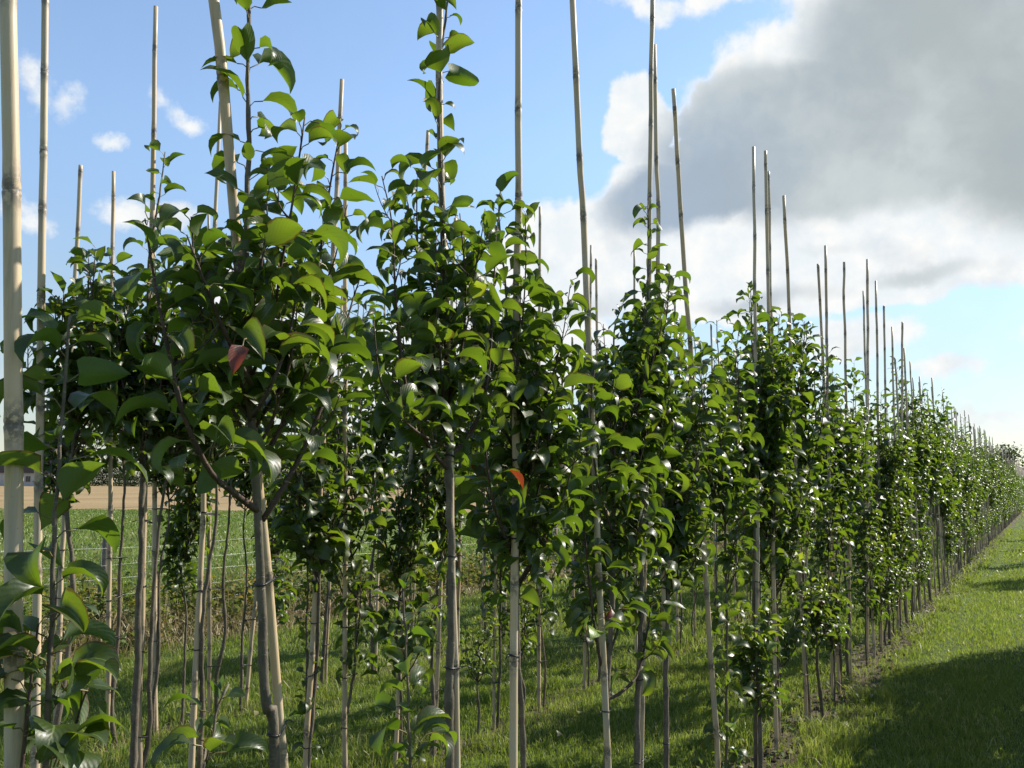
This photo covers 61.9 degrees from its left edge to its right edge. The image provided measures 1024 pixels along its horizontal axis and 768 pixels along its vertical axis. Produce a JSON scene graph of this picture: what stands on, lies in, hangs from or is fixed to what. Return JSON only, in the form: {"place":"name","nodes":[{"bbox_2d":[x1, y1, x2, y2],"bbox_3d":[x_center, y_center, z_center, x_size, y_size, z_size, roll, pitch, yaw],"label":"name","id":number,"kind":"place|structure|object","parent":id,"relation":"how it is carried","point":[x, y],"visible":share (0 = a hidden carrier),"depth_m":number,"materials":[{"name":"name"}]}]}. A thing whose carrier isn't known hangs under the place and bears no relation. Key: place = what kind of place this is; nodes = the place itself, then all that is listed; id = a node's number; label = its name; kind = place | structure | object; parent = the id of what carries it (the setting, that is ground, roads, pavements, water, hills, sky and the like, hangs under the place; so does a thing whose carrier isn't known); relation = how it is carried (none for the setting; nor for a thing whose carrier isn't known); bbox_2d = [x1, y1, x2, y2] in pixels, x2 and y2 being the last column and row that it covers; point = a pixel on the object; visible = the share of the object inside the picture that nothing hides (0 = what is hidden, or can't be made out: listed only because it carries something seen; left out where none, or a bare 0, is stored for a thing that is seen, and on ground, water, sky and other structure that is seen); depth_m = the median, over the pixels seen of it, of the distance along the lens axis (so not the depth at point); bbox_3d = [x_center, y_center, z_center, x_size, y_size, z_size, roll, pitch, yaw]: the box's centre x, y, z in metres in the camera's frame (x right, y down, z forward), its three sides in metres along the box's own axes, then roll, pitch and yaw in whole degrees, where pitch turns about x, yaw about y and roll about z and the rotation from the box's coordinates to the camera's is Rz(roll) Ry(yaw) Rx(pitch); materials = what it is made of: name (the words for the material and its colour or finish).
{"place":"outdoors","nodes":[
{"label":"outdoors","id":0,"kind":"place"},
{"bbox_2d":[0,440,56,485],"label":"farmhouse","id":1,"kind":"object","parent":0,"point":[28,475],"visible":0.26,"depth_m":208.69,"materials":[{"name":"tile"}]},
{"bbox_2d":[0,508,727,649],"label":"crop field","id":2,"kind":"structure","parent":0,"point":[132,552],"depth_m":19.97,"materials":[{"name":"plant"}]},
{"bbox_2d":[0,484,815,513],"bbox_3d":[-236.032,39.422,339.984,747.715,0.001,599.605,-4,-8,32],"label":"stubble field","id":3,"kind":"structure","parent":0,"point":[96,498],"depth_m":68.68,"materials":[{"name":"plant"}]},
{"bbox_2d":[0,482,1023,767],"bbox_3d":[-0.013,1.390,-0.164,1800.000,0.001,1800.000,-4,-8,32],"label":"ground","id":4,"kind":"structure","parent":0,"point":[814,694],"depth_m":5.64,"materials":[{"name":"plant"}]},
{"bbox_2d":[0,0,24,767],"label":"bamboo stake","id":5,"kind":"object","parent":4,"relation":"on","point":[13,422],"visible":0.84,"depth_m":1.24,"materials":[{"name":"wood"}]},
{"bbox_2d":[30,0,48,767],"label":"bamboo stake","id":6,"kind":"object","parent":4,"relation":"on","point":[40,419],"visible":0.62,"depth_m":2.80,"materials":[{"name":"wood"}]},
{"bbox_2d":[46,165,82,722],"bbox_3d":[-2.311,0.392,4.438,0.096,3.142,0.081,5,-8,-31],"label":"bamboo stake","id":7,"kind":"object","parent":4,"relation":"on","point":[63,535],"visible":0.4,"depth_m":4.38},
{"bbox_2d":[0,236,146,759],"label":"pear tree","id":8,"kind":"object","parent":4,"relation":"on","point":[92,407],"visible":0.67,"depth_m":2.86,"materials":[{"name":"green plant"}]},
{"bbox_2d":[0,299,147,767],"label":"pear tree","id":9,"kind":"object","parent":4,"relation":"on","point":[91,660],"visible":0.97,"depth_m":1.24,"materials":[{"name":"green plant"}]},
{"bbox_2d":[32,356,116,633],"bbox_3d":[-2.323,0.885,4.402,0.442,2.087,0.353,4,-9,-23],"label":"pear tree","id":10,"kind":"object","parent":4,"relation":"on","point":[49,454],"visible":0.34,"depth_m":4.42,"materials":[{"name":"green plant"}]},
{"bbox_2d":[100,171,127,746],"bbox_3d":[-2.175,0.405,4.649,0.061,3.169,0.237,-5,-8,37],"label":"bamboo stake","id":11,"kind":"object","parent":4,"relation":"on","point":[109,558],"visible":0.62,"depth_m":4.61,"materials":[{"name":"wood"}]},
{"bbox_2d":[84,284,159,745],"bbox_3d":[-2.198,0.706,4.716,0.491,2.531,0.489,-1,-7,16],"label":"pear tree","id":12,"kind":"object","parent":4,"relation":"on","point":[118,430],"visible":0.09,"depth_m":4.64,"materials":[{"name":"green plant"}]},
{"bbox_2d":[66,140,203,767],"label":"pear tree","id":13,"kind":"object","parent":4,"relation":"on","point":[138,429],"visible":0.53,"depth_m":2.98,"materials":[{"name":"green plant"}]},
{"bbox_2d":[133,5,157,767],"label":"bamboo stake","id":14,"kind":"object","parent":4,"relation":"on","point":[152,208],"visible":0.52,"depth_m":3.17,"materials":[{"name":"wood"}]},
{"bbox_2d":[146,205,167,733],"bbox_3d":[-2.041,0.491,4.863,0.085,3.051,0.239,-4,-8,32],"label":"bamboo stake","id":15,"kind":"object","parent":4,"relation":"on","point":[154,508],"visible":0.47,"depth_m":4.81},
{"bbox_2d":[148,435,200,734],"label":"pear tree","id":16,"kind":"object","parent":4,"relation":"on","point":[189,469],"visible":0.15,"depth_m":4.84,"materials":[{"name":"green plant"}]},
{"bbox_2d":[114,295,237,767],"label":"pear tree","id":17,"kind":"object","parent":4,"relation":"on","point":[180,431],"visible":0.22,"depth_m":3.08,"materials":[{"name":"green plant"}]},
{"bbox_2d":[157,447,228,724],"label":"pear tree","id":18,"kind":"object","parent":4,"relation":"on","point":[181,538],"visible":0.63,"depth_m":4.99,"materials":[{"name":"green plant"}]},
{"bbox_2d":[186,103,220,767],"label":"bamboo stake","id":19,"kind":"object","parent":4,"relation":"on","point":[194,694],"visible":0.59,"depth_m":3.25,"materials":[{"name":"wood"}]},
{"bbox_2d":[151,675,267,767],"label":"pear tree","id":20,"kind":"object","parent":4,"relation":"on","point":[237,742],"visible":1,"depth_m":1.44,"materials":[{"name":"green plant"}]},
{"bbox_2d":[206,214,224,715],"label":"bamboo stake","id":21,"kind":"object","parent":4,"relation":"on","point":[209,666],"visible":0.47,"depth_m":5.11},
{"bbox_2d":[168,316,276,767],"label":"pear tree","id":22,"kind":"object","parent":4,"relation":"on","point":[218,451],"visible":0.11,"depth_m":3.24,"materials":[{"name":"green plant"}]},
{"bbox_2d":[213,367,258,715],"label":"pear tree","id":23,"kind":"object","parent":4,"relation":"on","point":[219,660],"visible":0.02,"depth_m":5.18,"materials":[{"name":"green plant"}]},
{"bbox_2d":[214,423,269,710],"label":"pear tree","id":24,"kind":"object","parent":4,"relation":"on","point":[242,484],"visible":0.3,"depth_m":5.36,"materials":[{"name":"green plant"}]},
{"bbox_2d":[114,0,385,767],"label":"pear tree","id":25,"kind":"object","parent":4,"relation":"on","point":[247,331],"visible":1,"depth_m":1.55,"materials":[{"name":"green plant"}]},
{"bbox_2d":[208,0,293,767],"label":"bamboo stake","id":26,"kind":"object","parent":4,"relation":"on","point":[223,90],"visible":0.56,"depth_m":1.60,"materials":[{"name":"wood"}]},
{"bbox_2d":[240,318,282,708],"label":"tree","id":27,"kind":"object","parent":4,"relation":"on","point":[248,664],"visible":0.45,"depth_m":5.36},
{"bbox_2d":[246,421,304,652],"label":"pear tree","id":28,"kind":"object","parent":4,"relation":"on","point":[281,603],"visible":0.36,"depth_m":5.57,"materials":[{"name":"green plant"}]},
{"bbox_2d":[0,522,559,641],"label":"wire fence","id":29,"kind":"object","parent":4,"relation":"on","point":[103,562],"visible":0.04,"depth_m":7.32,"materials":[{"name":"grey"}]},
{"bbox_2d":[281,434,327,767],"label":"pear tree","id":30,"kind":"object","parent":4,"relation":"on","point":[303,707],"visible":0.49,"depth_m":3.77,"materials":[{"name":"green plant"}]},
{"bbox_2d":[301,79,343,767],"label":"bamboo stake","id":31,"kind":"object","parent":4,"relation":"on","point":[311,674],"visible":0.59,"depth_m":3.75,"materials":[{"name":"wood"}]},
{"bbox_2d":[263,295,384,767],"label":"pear tree","id":32,"kind":"object","parent":4,"relation":"on","point":[294,524],"visible":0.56,"depth_m":3.75,"materials":[{"name":"green plant"}]},
{"bbox_2d":[301,358,364,682],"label":"pear tree","id":33,"kind":"object","parent":4,"relation":"on","point":[323,654],"visible":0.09,"depth_m":5.94,"materials":[{"name":"green plant"}]},
{"bbox_2d":[336,142,357,767],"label":"bamboo stake","id":34,"kind":"object","parent":4,"relation":"on","point":[345,626],"visible":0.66,"depth_m":3.93,"materials":[{"name":"wood"}]},
{"bbox_2d":[312,292,397,767],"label":"pear tree","id":35,"kind":"object","parent":4,"relation":"on","point":[365,612],"visible":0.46,"depth_m":3.99,"materials":[{"name":"green plant"}]},
{"bbox_2d":[89,469,664,489],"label":"hedge","id":36,"kind":"object","parent":4,"relation":"on","point":[102,476],"visible":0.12,"depth_m":243.07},
{"bbox_2d":[349,301,408,669],"bbox_3d":[-1.041,0.766,6.437,0.656,2.838,0.505,6,-9,-38],"label":"pear tree","id":37,"kind":"object","parent":4,"relation":"on","point":[388,433],"visible":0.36,"depth_m":6.42,"materials":[{"name":"green plant"}]},
{"bbox_2d":[362,417,458,767],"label":"pear tree","id":38,"kind":"object","parent":4,"relation":"on","point":[411,521],"visible":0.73,"depth_m":4.27,"materials":[{"name":"green plant"}]},
{"bbox_2d":[1,513,821,684],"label":"dry grass","id":39,"kind":"structure","parent":4,"relation":"on","point":[291,613],"depth_m":7.87,"materials":[{"name":"plant"}]},
{"bbox_2d":[393,130,429,767],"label":"bamboo stake","id":40,"kind":"object","parent":4,"relation":"on","point":[396,733],"visible":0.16,"depth_m":4.28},
{"bbox_2d":[368,571,456,767],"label":"pear tree","id":41,"kind":"object","parent":4,"relation":"on","point":[420,721],"visible":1,"depth_m":1.76,"materials":[{"name":"green plant"}]},
{"bbox_2d":[394,337,475,758],"bbox_3d":[-0.394,0.754,4.520,0.453,2.416,0.604,-3,-8,28],"label":"pear tree","id":42,"kind":"object","parent":4,"relation":"on","point":[440,536],"visible":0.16,"depth_m":4.47,"materials":[{"name":"green plant"}]},
{"bbox_2d":[346,0,529,767],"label":"pear tree","id":43,"kind":"object","parent":4,"relation":"on","point":[428,350],"visible":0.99,"depth_m":2.10,"materials":[{"name":"green plant"}]},
{"bbox_2d":[429,218,456,755],"bbox_3d":[-0.371,0.519,4.613,0.059,2.966,0.181,-4,-8,32],"label":"bamboo stake","id":44,"kind":"object","parent":4,"relation":"on","point":[437,665],"visible":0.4,"depth_m":4.50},
{"bbox_2d":[436,5,472,767],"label":"bamboo stake","id":45,"kind":"object","parent":4,"relation":"on","point":[439,41],"visible":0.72,"depth_m":2.13,"materials":[{"name":"wood"}]},
{"bbox_2d":[459,605,499,735],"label":"pear tree","id":46,"kind":"object","parent":4,"relation":"on","point":[479,655],"visible":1,"depth_m":4.81,"materials":[{"name":"green plant"}]},
{"bbox_2d":[489,433,500,729],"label":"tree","id":47,"kind":"object","parent":4,"relation":"on","point":[493,682],"visible":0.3,"depth_m":4.95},
{"bbox_2d":[465,308,533,727],"bbox_3d":[-0.057,0.762,5.021,0.490,2.532,0.433,4,-7,-22],"label":"pear tree","id":48,"kind":"object","parent":4,"relation":"on","point":[486,590],"visible":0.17,"depth_m":5.00,"materials":[{"name":"green plant"}]},
{"bbox_2d":[0,509,1007,767],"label":"weeds","id":49,"kind":"object","parent":4,"relation":"on","point":[470,571],"visible":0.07,"depth_m":8.02,"materials":[{"name":"green plant"}]},
{"bbox_2d":[2,540,1015,766],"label":"fallen leaves","id":50,"kind":"object","parent":4,"relation":"on","point":[256,713],"visible":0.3,"depth_m":5.45,"materials":[{"name":"plant"}]},
{"bbox_2d":[25,540,996,767],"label":"soil clods","id":51,"kind":"object","parent":4,"relation":"on","point":[774,759],"visible":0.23,"depth_m":5.64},
{"bbox_2d":[505,0,522,767],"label":"bamboo stake","id":52,"kind":"object","parent":4,"relation":"on","point":[513,655],"visible":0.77,"depth_m":2.41,"materials":[{"name":"wood"}]},
{"bbox_2d":[501,576,537,703],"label":"pear tree","id":53,"kind":"object","parent":4,"relation":"on","point":[523,631],"visible":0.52,"depth_m":5.20,"materials":[{"name":"green plant"}]},
{"bbox_2d":[437,171,617,767],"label":"pear tree","id":54,"kind":"object","parent":4,"relation":"on","point":[533,401],"visible":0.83,"depth_m":2.43,"materials":[{"name":"green plant"}]},
{"bbox_2d":[536,206,546,709],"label":"bamboo stake","id":55,"kind":"object","parent":4,"relation":"on","point":[539,660],"visible":0.39,"depth_m":5.39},
{"bbox_2d":[523,392,578,708],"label":"pear tree","id":56,"kind":"object","parent":4,"relation":"on","point":[552,609],"visible":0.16,"depth_m":5.43,"materials":[{"name":"green plant"}]},
{"bbox_2d":[559,445,604,689],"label":"pear tree","id":57,"kind":"object","parent":4,"relation":"on","point":[580,588],"visible":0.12,"depth_m":5.93,"materials":[{"name":"green plant"}]},
{"bbox_2d":[581,245,591,689],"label":"bamboo stake","id":58,"kind":"object","parent":4,"relation":"on","point":[584,634],"visible":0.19,"depth_m":5.92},
{"bbox_2d":[570,0,611,767],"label":"bamboo stake","id":59,"kind":"object","parent":4,"relation":"on","point":[605,710],"visible":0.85,"depth_m":2.85,"materials":[{"name":"wood"}]},
{"bbox_2d":[543,292,685,767],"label":"pear tree","id":60,"kind":"object","parent":4,"relation":"on","point":[607,544],"visible":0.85,"depth_m":2.93,"materials":[{"name":"green plant"}]},
{"bbox_2d":[633,0,654,767],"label":"bamboo stake","id":61,"kind":"object","parent":4,"relation":"on","point":[649,192],"visible":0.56,"depth_m":3.39,"materials":[{"name":"wood"}]},
{"bbox_2d":[595,203,694,767],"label":"pear tree","id":62,"kind":"object","parent":4,"relation":"on","point":[675,418],"visible":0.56,"depth_m":3.19,"materials":[{"name":"green plant"}]},
{"bbox_2d":[653,44,670,744],"bbox_3d":[0.636,0.201,3.571,0.049,3.370,0.136,-4,-8,32],"label":"bamboo stake","id":63,"kind":"object","parent":4,"relation":"on","point":[658,217],"visible":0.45,"depth_m":3.65,"materials":[{"name":"wood"}]},
{"bbox_2d":[623,315,728,767],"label":"pear tree","id":64,"kind":"object","parent":4,"relation":"on","point":[687,512],"visible":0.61,"depth_m":3.50,"materials":[{"name":"green plant"}]},
{"bbox_2d":[671,88,720,767],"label":"bamboo stake","id":65,"kind":"object","parent":4,"relation":"on","point":[705,573],"visible":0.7,"depth_m":3.69,"materials":[{"name":"wood"}]},
{"bbox_2d":[678,316,768,767],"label":"pear tree","id":66,"kind":"object","parent":4,"relation":"on","point":[732,482],"visible":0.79,"depth_m":3.83,"materials":[{"name":"green plant"}]},
{"bbox_2d":[707,284,799,767],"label":"pear tree","id":67,"kind":"object","parent":4,"relation":"on","point":[764,446],"visible":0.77,"depth_m":4.45,"materials":[{"name":"green plant"}]},
{"bbox_2d":[723,600,790,767],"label":"pear tree","id":68,"kind":"object","parent":4,"relation":"on","point":[756,653],"visible":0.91,"depth_m":4.04,"materials":[{"name":"green plant"}]},
{"bbox_2d":[752,146,763,767],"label":"bamboo stake","id":69,"kind":"object","parent":4,"relation":"on","point":[756,581],"visible":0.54,"depth_m":4.55,"materials":[{"name":"wood"}]},
{"bbox_2d":[712,281,821,747],"bbox_3d":[1.358,0.688,4.643,0.635,2.609,0.519,-6,-9,44],"label":"pear tree","id":70,"kind":"object","parent":4,"relation":"on","point":[776,515],"visible":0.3,"depth_m":4.62,"materials":[{"name":"green plant"}]},
{"bbox_2d":[764,150,778,755],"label":"bamboo stake","id":71,"kind":"object","parent":4,"relation":"on","point":[776,738],"visible":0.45,"depth_m":4.63,"materials":[{"name":"wood"}]},
{"bbox_2d":[727,453,822,687],"bbox_3d":[1.492,1.138,4.817,0.571,1.754,0.306,-1,-7,10],"label":"pear tree","id":72,"kind":"object","parent":4,"relation":"on","point":[799,631],"visible":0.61,"depth_m":4.79,"materials":[{"name":"green plant"}]},
{"bbox_2d":[767,171,783,742],"bbox_3d":[1.513,0.374,4.936,0.071,3.363,0.120,0,-7,3],"label":"bamboo stake","id":73,"kind":"object","parent":4,"relation":"on","point":[769,228],"visible":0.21,"depth_m":5.08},
{"bbox_2d":[782,195,808,720],"bbox_3d":[1.725,0.461,5.169,0.054,3.250,0.234,-4,-8,32],"label":"bamboo stake","id":74,"kind":"object","parent":4,"relation":"on","point":[794,446],"visible":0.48,"depth_m":5.16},
{"bbox_2d":[745,313,846,721],"bbox_3d":[1.729,0.804,5.239,0.648,2.530,0.489,-10,-12,56],"label":"pear tree","id":75,"kind":"object","parent":4,"relation":"on","point":[808,442],"visible":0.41,"depth_m":5.21,"materials":[{"name":"green plant"}]},
{"bbox_2d":[790,571,839,719],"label":"pear tree","id":76,"kind":"object","parent":4,"relation":"on","point":[818,620],"visible":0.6,"depth_m":5.14,"materials":[{"name":"green plant"}]},
{"bbox_2d":[801,428,854,700],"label":"pear tree","id":77,"kind":"object","parent":4,"relation":"on","point":[824,549],"visible":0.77,"depth_m":5.66,"materials":[{"name":"green plant"}]},
{"bbox_2d":[824,245,833,700],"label":"bamboo stake","id":78,"kind":"object","parent":4,"relation":"on","point":[827,418],"visible":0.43,"depth_m":6.07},
{"bbox_2d":[817,264,842,692],"bbox_3d":[2.248,0.647,6.067,0.077,3.100,0.107,5,-8,-36],"label":"bamboo stake","id":79,"kind":"object","parent":4,"relation":"on","point":[837,654],"visible":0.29,"depth_m":6.18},
{"bbox_2d":[803,393,859,690],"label":"pear tree","id":80,"kind":"object","parent":4,"relation":"on","point":[850,482],"visible":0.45,"depth_m":6.05,"materials":[{"name":"green plant"}]},
{"bbox_2d":[818,357,876,678],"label":"pear tree","id":81,"kind":"object","parent":4,"relation":"on","point":[855,421],"visible":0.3,"depth_m":6.32,"materials":[{"name":"green plant"}]},
{"bbox_2d":[842,262,856,681],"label":"bamboo stake","id":82,"kind":"object","parent":4,"relation":"on","point":[846,407],"visible":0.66,"depth_m":6.63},
{"bbox_2d":[833,393,886,665],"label":"pear tree","id":83,"kind":"object","parent":4,"relation":"on","point":[865,537],"visible":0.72,"depth_m":6.79,"materials":[{"name":"green plant"}]},
{"bbox_2d":[866,259,868,663],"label":"bamboo stake","id":84,"kind":"object","parent":4,"relation":"on","point":[867,338],"visible":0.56,"depth_m":7.53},
{"bbox_2d":[862,291,875,658],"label":"bamboo stake","id":85,"kind":"object","parent":4,"relation":"on","point":[870,535],"visible":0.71,"depth_m":7.38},
{"bbox_2d":[844,458,897,622],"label":"pear tree","id":86,"kind":"object","parent":4,"relation":"on","point":[876,609],"visible":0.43,"depth_m":7.19,"materials":[{"name":"green plant"}]},
{"bbox_2d":[875,281,882,651],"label":"bamboo stake","id":87,"kind":"object","parent":4,"relation":"on","point":[878,453],"visible":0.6,"depth_m":7.94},
{"bbox_2d":[852,456,907,645],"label":"pear tree","id":88,"kind":"object","parent":4,"relation":"on","point":[891,514],"visible":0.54,"depth_m":7.46,"materials":[{"name":"green plant"}]},
{"bbox_2d":[851,379,912,644],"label":"pear tree","id":89,"kind":"object","parent":4,"relation":"on","point":[889,458],"visible":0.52,"depth_m":7.78,"materials":[{"name":"green plant"}]},
{"bbox_2d":[872,417,919,613],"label":"pear tree","id":90,"kind":"object","parent":4,"relation":"on","point":[906,555],"visible":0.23,"depth_m":8.25,"materials":[{"name":"green plant"}]},
{"bbox_2d":[883,428,920,625],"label":"pear tree","id":91,"kind":"object","parent":4,"relation":"on","point":[910,495],"visible":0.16,"depth_m":8.83,"materials":[{"name":"green plant"}]},
{"bbox_2d":[881,403,926,631],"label":"pear tree","id":92,"kind":"object","parent":4,"relation":"on","point":[914,530],"visible":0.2,"depth_m":8.36,"materials":[{"name":"green plant"}]},
{"bbox_2d":[888,356,937,611],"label":"pear tree","id":93,"kind":"object","parent":4,"relation":"on","point":[917,414],"visible":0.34,"depth_m":9.89,"materials":[{"name":"green plant"}]},
{"bbox_2d":[892,416,934,613],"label":"pear tree","id":94,"kind":"object","parent":4,"relation":"on","point":[923,451],"visible":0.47,"depth_m":9.43,"materials":[{"name":"green plant"}]},
{"bbox_2d":[906,473,934,607],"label":"pear tree","id":95,"kind":"object","parent":4,"relation":"on","point":[924,505],"visible":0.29,"depth_m":10.13,"materials":[{"name":"green plant"}]},
{"bbox_2d":[914,422,955,592],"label":"pear tree","id":96,"kind":"object","parent":4,"relation":"on","point":[947,467],"visible":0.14,"depth_m":11.58,"materials":[{"name":"green plant"}]},
{"bbox_2d":[916,388,957,602],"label":"pear tree","id":97,"kind":"object","parent":4,"relation":"on","point":[933,492],"visible":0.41,"depth_m":10.68,"materials":[{"name":"green plant"}]},
{"bbox_2d":[931,428,961,586],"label":"pear tree","id":98,"kind":"object","parent":4,"relation":"on","point":[943,507],"visible":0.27,"depth_m":12.30,"materials":[{"name":"green plant"}]},
{"bbox_2d":[933,474,960,580],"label":"pear tree","id":99,"kind":"object","parent":4,"relation":"on","point":[947,526],"visible":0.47,"depth_m":12.60,"materials":[{"name":"green plant"}]},
{"bbox_2d":[935,401,972,579],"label":"pear tree","id":100,"kind":"object","parent":4,"relation":"on","point":[960,472],"visible":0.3,"depth_m":13.11,"materials":[{"name":"green plant"}]},
{"bbox_2d":[958,450,976,566],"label":"pear tree","id":101,"kind":"object","parent":4,"relation":"on","point":[966,477],"visible":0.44,"depth_m":15.09,"materials":[{"name":"green plant"}]},
{"bbox_2d":[954,417,987,561],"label":"pear tree","id":102,"kind":"object","parent":4,"relation":"on","point":[973,466],"visible":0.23,"depth_m":16.49,"materials":[{"name":"green plant"}]},
{"bbox_2d":[0,0,1023,484],"label":"sky","id":103,"kind":"structure","parent":0,"point":[891,132],"materials":[{"name":"blue"}]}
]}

